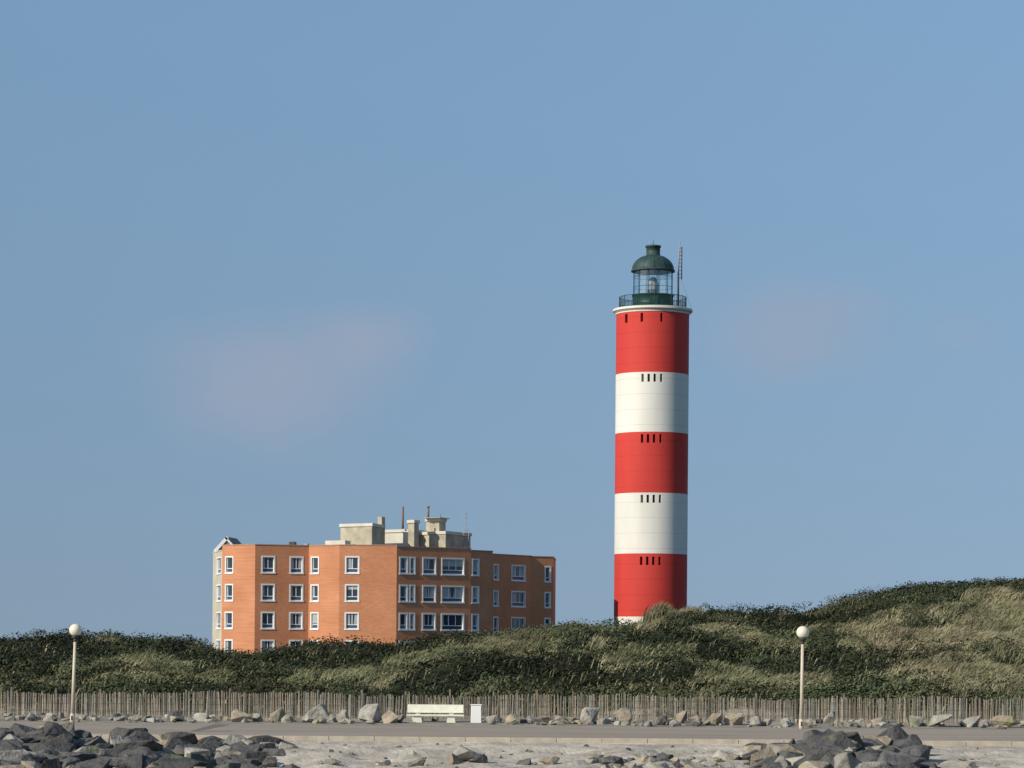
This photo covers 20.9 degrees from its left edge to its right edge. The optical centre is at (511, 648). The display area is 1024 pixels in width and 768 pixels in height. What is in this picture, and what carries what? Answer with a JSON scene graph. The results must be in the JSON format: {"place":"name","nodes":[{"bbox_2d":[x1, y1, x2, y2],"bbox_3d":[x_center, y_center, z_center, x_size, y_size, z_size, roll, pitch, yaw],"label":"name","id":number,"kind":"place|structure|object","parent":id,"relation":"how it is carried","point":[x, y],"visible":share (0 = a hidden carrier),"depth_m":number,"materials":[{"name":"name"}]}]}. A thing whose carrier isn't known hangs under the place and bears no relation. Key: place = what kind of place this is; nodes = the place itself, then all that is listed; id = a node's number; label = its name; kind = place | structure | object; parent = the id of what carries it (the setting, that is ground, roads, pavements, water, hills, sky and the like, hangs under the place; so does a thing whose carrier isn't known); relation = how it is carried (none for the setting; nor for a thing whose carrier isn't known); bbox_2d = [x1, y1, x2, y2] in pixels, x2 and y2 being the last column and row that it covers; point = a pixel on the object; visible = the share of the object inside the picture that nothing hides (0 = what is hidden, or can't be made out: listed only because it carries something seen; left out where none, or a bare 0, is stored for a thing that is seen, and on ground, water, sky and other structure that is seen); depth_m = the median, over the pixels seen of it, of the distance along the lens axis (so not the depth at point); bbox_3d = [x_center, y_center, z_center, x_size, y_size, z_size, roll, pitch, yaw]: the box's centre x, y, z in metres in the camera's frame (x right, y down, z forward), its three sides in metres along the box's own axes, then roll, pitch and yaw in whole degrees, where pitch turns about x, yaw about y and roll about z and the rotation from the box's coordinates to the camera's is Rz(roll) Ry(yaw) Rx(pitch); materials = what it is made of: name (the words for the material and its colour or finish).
{"place":"outdoors","nodes":[
{"label":"outdoors","id":0,"kind":"place"},
{"bbox_2d":[325,540,350,544],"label":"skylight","id":1,"kind":"object","parent":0,"point":[333,542],"visible":0.43,"depth_m":274.29},
{"bbox_2d":[0,591,1023,767],"bbox_3d":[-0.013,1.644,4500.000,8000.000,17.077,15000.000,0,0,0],"label":"ground","id":2,"kind":"structure","parent":0,"point":[364,755],"depth_m":144.82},
{"bbox_2d":[69,624,81,722],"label":"street lamp","id":3,"kind":"object","parent":2,"relation":"on","point":[75,630],"visible":1,"depth_m":143.32,"materials":[{"name":"metal"}]},
{"bbox_2d":[0,721,299,767],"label":"boulder pile","id":4,"kind":"object","parent":2,"relation":"on","point":[48,744],"visible":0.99,"depth_m":115.10,"materials":[{"name":"grey stone"}]},
{"bbox_2d":[212,550,222,649],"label":"gable wing wall","id":5,"kind":"structure","parent":2,"relation":"on","point":[217,607],"depth_m":276.83,"materials":[{"name":"beige paint"}]},
{"bbox_2d":[215,557,220,650],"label":"gable wing window frames","id":6,"kind":"structure","parent":5,"relation":"in","point":[218,585],"depth_m":275.75,"materials":[{"name":"white plastic"}]},
{"bbox_2d":[218,559,220,647],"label":"gable wing window glass","id":7,"kind":"object","parent":6,"relation":"in","point":[219,590],"visible":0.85,"depth_m":275.73,"materials":[{"name":"glass"}]},
{"bbox_2d":[213,536,240,551],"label":"gable","id":8,"kind":"structure","parent":5,"relation":"on","point":[226,540],"depth_m":276.50,"materials":[{"name":"wood"}]},
{"bbox_2d":[222,544,254,653],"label":"bay west wall","id":9,"kind":"structure","parent":2,"relation":"on","point":[241,607],"depth_m":271.27,"materials":[{"name":"orange brick"}]},
{"bbox_2d":[224,556,233,651],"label":"bay west window frames","id":10,"kind":"structure","parent":9,"relation":"in","point":[225,626],"depth_m":272.42,"materials":[{"name":"white plastic"}]},
{"bbox_2d":[227,558,231,652],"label":"window panes","id":11,"kind":"object","parent":10,"relation":"in","point":[229,616],"visible":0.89,"depth_m":272.49,"materials":[{"name":"blue glass"}]},
{"bbox_2d":[254,544,308,651],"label":"front west wall","id":12,"kind":"structure","parent":2,"relation":"on","point":[282,606],"depth_m":270.88,"materials":[{"name":"orange brick"}]},
{"bbox_2d":[260,556,303,651],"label":"front west window frames","id":13,"kind":"structure","parent":12,"relation":"attached to","point":[290,585],"depth_m":271.12,"materials":[{"name":"white paint"}]},
{"bbox_2d":[262,558,300,649],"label":"front west window glass","id":14,"kind":"object","parent":13,"relation":"attached to","point":[268,563],"visible":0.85,"depth_m":270.73,"materials":[{"name":"blue glass"}]},
{"bbox_2d":[308,544,339,643],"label":"bay wall","id":15,"kind":"structure","parent":2,"relation":"on","point":[326,579],"depth_m":270.53,"materials":[{"name":"orange brick"}]},
{"bbox_2d":[310,556,318,643],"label":"bay window frames","id":16,"kind":"structure","parent":15,"relation":"in","point":[311,594],"depth_m":271.44,"materials":[{"name":"white plastic"}]},
{"bbox_2d":[313,558,317,627],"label":"bay window glass","id":17,"kind":"object","parent":16,"relation":"in","point":[315,588],"visible":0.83,"depth_m":271.48,"materials":[{"name":"glass"}]},
{"bbox_2d":[339,544,397,645],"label":"front east wall","id":18,"kind":"structure","parent":2,"relation":"on","point":[375,579],"depth_m":269.37,"materials":[{"name":"orange brick"}]},
{"bbox_2d":[344,556,359,643],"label":"front east window frames","id":19,"kind":"structure","parent":18,"relation":"attached to","point":[346,600],"depth_m":269.52,"materials":[{"name":"white paint"}]},
{"bbox_2d":[347,558,357,642],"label":"front east window glass","id":20,"kind":"object","parent":19,"relation":"attached to","point":[351,618],"visible":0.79,"depth_m":269.65,"materials":[{"name":"glass"}]},
{"bbox_2d":[396,546,471,643],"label":"wall","id":21,"kind":"structure","parent":2,"relation":"on","point":[418,608],"depth_m":271.24,"materials":[{"name":"orange brick"}]},
{"bbox_2d":[398,556,464,644],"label":"window frames","id":22,"kind":"structure","parent":21,"relation":"attached to","point":[434,573],"depth_m":271.21,"materials":[{"name":"white paint"}]},
{"bbox_2d":[400,559,461,643],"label":"side east window glass","id":23,"kind":"object","parent":22,"relation":"attached to","point":[450,563],"visible":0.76,"depth_m":272.08,"materials":[{"name":"blue glass"}]},
{"bbox_2d":[470,550,492,636],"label":"side east end wall","id":24,"kind":"structure","parent":2,"relation":"on","point":[483,582],"depth_m":274.79,"materials":[{"name":"orange brick"}]},
{"bbox_2d":[471,558,479,630],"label":"window frames","id":25,"kind":"structure","parent":24,"relation":"in","point":[478,572],"depth_m":274.18,"materials":[{"name":"white plastic"}]},
{"bbox_2d":[473,561,476,628],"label":"window panes","id":26,"kind":"object","parent":25,"relation":"in","point":[474,594],"visible":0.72,"depth_m":274.17,"materials":[{"name":"blue glass"}]},
{"bbox_2d":[0,576,1023,720],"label":"dune shrubs","id":27,"kind":"object","parent":2,"relation":"on","point":[65,642],"visible":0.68,"depth_m":170.81,"materials":[{"name":"green plant"}]},
{"bbox_2d":[0,578,1023,718],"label":"dune grass","id":28,"kind":"structure","parent":2,"relation":"on","point":[1001,615],"depth_m":177.70,"materials":[{"name":"green plant"}]},
{"bbox_2d":[0,687,1023,722],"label":"paling fence","id":29,"kind":"object","parent":2,"relation":"on","point":[1019,712],"visible":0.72,"depth_m":152.00,"materials":[{"name":"brown wood"}]},
{"bbox_2d":[492,553,531,633],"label":"annex front wall","id":30,"kind":"structure","parent":2,"relation":"on","point":[505,611],"depth_m":288.71,"materials":[{"name":"orange brick"}]},
{"bbox_2d":[493,564,525,632],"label":"annex front window frames","id":31,"kind":"structure","parent":30,"relation":"in","point":[519,592],"depth_m":289.47,"materials":[{"name":"white plastic"}]},
{"bbox_2d":[494,566,522,631],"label":"annex front window glass","id":32,"kind":"object","parent":31,"relation":"in","point":[515,598],"visible":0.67,"depth_m":290.02,"materials":[{"name":"blue glass"}]},
{"bbox_2d":[3,704,1023,728],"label":"roadside rocks","id":33,"kind":"object","parent":2,"relation":"on","point":[368,713],"visible":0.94,"depth_m":147.05,"materials":[{"name":"grey stone"}]},
{"bbox_2d":[531,556,553,629],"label":"annex corner wall","id":34,"kind":"structure","parent":2,"relation":"on","point":[539,611],"depth_m":292.50,"materials":[{"name":"orange brick"}]},
{"bbox_2d":[544,566,551,627],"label":"annex corner window frames","id":35,"kind":"structure","parent":34,"relation":"in","point":[545,581],"depth_m":292.91,"materials":[{"name":"white plastic"}]},
{"bbox_2d":[545,568,548,624],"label":"annex corner window glass","id":36,"kind":"object","parent":35,"relation":"in","point":[547,595],"visible":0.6,"depth_m":293.05,"materials":[{"name":"blue glass"}]},
{"bbox_2d":[553,557,555,626],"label":"annex flank wall","id":37,"kind":"structure","parent":2,"relation":"on","point":[554,575],"depth_m":297.90,"materials":[{"name":"orange brick"}]},
{"bbox_2d":[92,734,1023,745],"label":"kerb","id":38,"kind":"structure","parent":2,"relation":"on","point":[593,740],"depth_m":122.00,"materials":[{"name":"grey concrete"}]},
{"bbox_2d":[283,742,998,767],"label":"scattered stones","id":39,"kind":"object","parent":2,"relation":"on","point":[460,754],"visible":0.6,"depth_m":115.39,"materials":[{"name":"grey stone"}]},
{"bbox_2d":[613,241,692,627],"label":"lighthouse","id":40,"kind":"object","parent":2,"relation":"on","point":[651,447],"visible":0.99,"depth_m":296.68,"materials":[{"name":"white paint"}]},
{"bbox_2d":[625,313,662,564],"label":"slot windows","id":41,"kind":"structure","parent":40,"relation":"in","point":[661,314],"depth_m":296.52,"materials":[{"name":"black glass"}]},
{"bbox_2d":[573,749,750,767],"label":"boulder pile","id":42,"kind":"object","parent":2,"relation":"on","point":[645,755],"visible":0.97,"depth_m":115.34,"materials":[{"name":"grey stone"}]},
{"bbox_2d":[796,626,808,728],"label":"street lamp","id":43,"kind":"object","parent":2,"relation":"on","point":[802,632],"visible":1,"depth_m":143.32,"materials":[{"name":"metal"}]},
{"bbox_2d":[734,725,939,767],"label":"boulder pile","id":44,"kind":"object","parent":2,"relation":"on","point":[894,746],"visible":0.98,"depth_m":115.55,"materials":[{"name":"grey stone"}]},
{"bbox_2d":[0,722,1023,741],"bbox_3d":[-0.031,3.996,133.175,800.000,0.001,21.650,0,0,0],"label":"road","id":45,"kind":"structure","parent":0,"point":[556,732],"depth_m":135.01,"materials":[{"name":"grey asphalt"}]},
{"bbox_2d":[187,724,229,731],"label":"road repair joint","id":46,"kind":"object","parent":45,"relation":"on","point":[208,727],"visible":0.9,"depth_m":135.40,"materials":[{"name":"grey asphalt"}]},
{"bbox_2d":[406,704,463,722],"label":"park bench","id":47,"kind":"object","parent":45,"relation":"on","point":[417,709],"visible":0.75,"depth_m":148.25,"materials":[{"name":"concrete"}]},
{"bbox_2d":[470,704,481,722],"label":"litter bin","id":48,"kind":"object","parent":45,"relation":"on","point":[476,709],"visible":0.84,"depth_m":147.75,"materials":[{"name":"white paint"}]},
{"bbox_2d":[235,731,1008,737],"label":"road marking","id":49,"kind":"object","parent":45,"relation":"on","point":[499,733],"visible":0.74,"depth_m":131.06,"materials":[{"name":"paint"}]},
{"bbox_2d":[0,0,1023,645],"label":"sky","id":50,"kind":"structure","parent":0,"point":[284,272],"materials":[{"name":"blue"}]},
{"label":"flat roof","id":51,"kind":"object","parent":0,"visible":0},
{"bbox_2d":[339,523,384,544],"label":"plant room","id":52,"kind":"object","parent":51,"relation":"on","point":[364,534],"visible":0.77,"depth_m":275.80,"materials":[{"name":"concrete"}]},
{"bbox_2d":[378,517,384,544],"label":"chimney","id":53,"kind":"object","parent":51,"relation":"on","point":[381,520],"visible":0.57,"depth_m":278.90,"materials":[{"name":"concrete"}]},
{"bbox_2d":[385,529,426,545],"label":"plant room","id":54,"kind":"object","parent":51,"relation":"on","point":[398,537],"visible":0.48,"depth_m":282.08,"materials":[{"name":"grey concrete"}]},
{"bbox_2d":[407,520,419,546],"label":"chimney","id":55,"kind":"object","parent":51,"relation":"on","point":[413,532],"visible":0.78,"depth_m":278.97,"materials":[{"name":"concrete"}]},
{"bbox_2d":[425,518,446,531],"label":"lift house","id":56,"kind":"structure","parent":51,"relation":"on","point":[435,524],"depth_m":283.59,"materials":[{"name":"concrete"}]},
{"bbox_2d":[402,506,468,546],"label":"flues and aerials","id":57,"kind":"object","parent":56,"relation":"attached to","point":[465,530],"visible":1,"depth_m":282.18,"materials":[{"name":"metal"}]},
{"bbox_2d":[419,531,471,547],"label":"plant room","id":58,"kind":"object","parent":51,"relation":"on","point":[449,539],"visible":0.62,"depth_m":281.27,"materials":[{"name":"concrete"}]}
]}

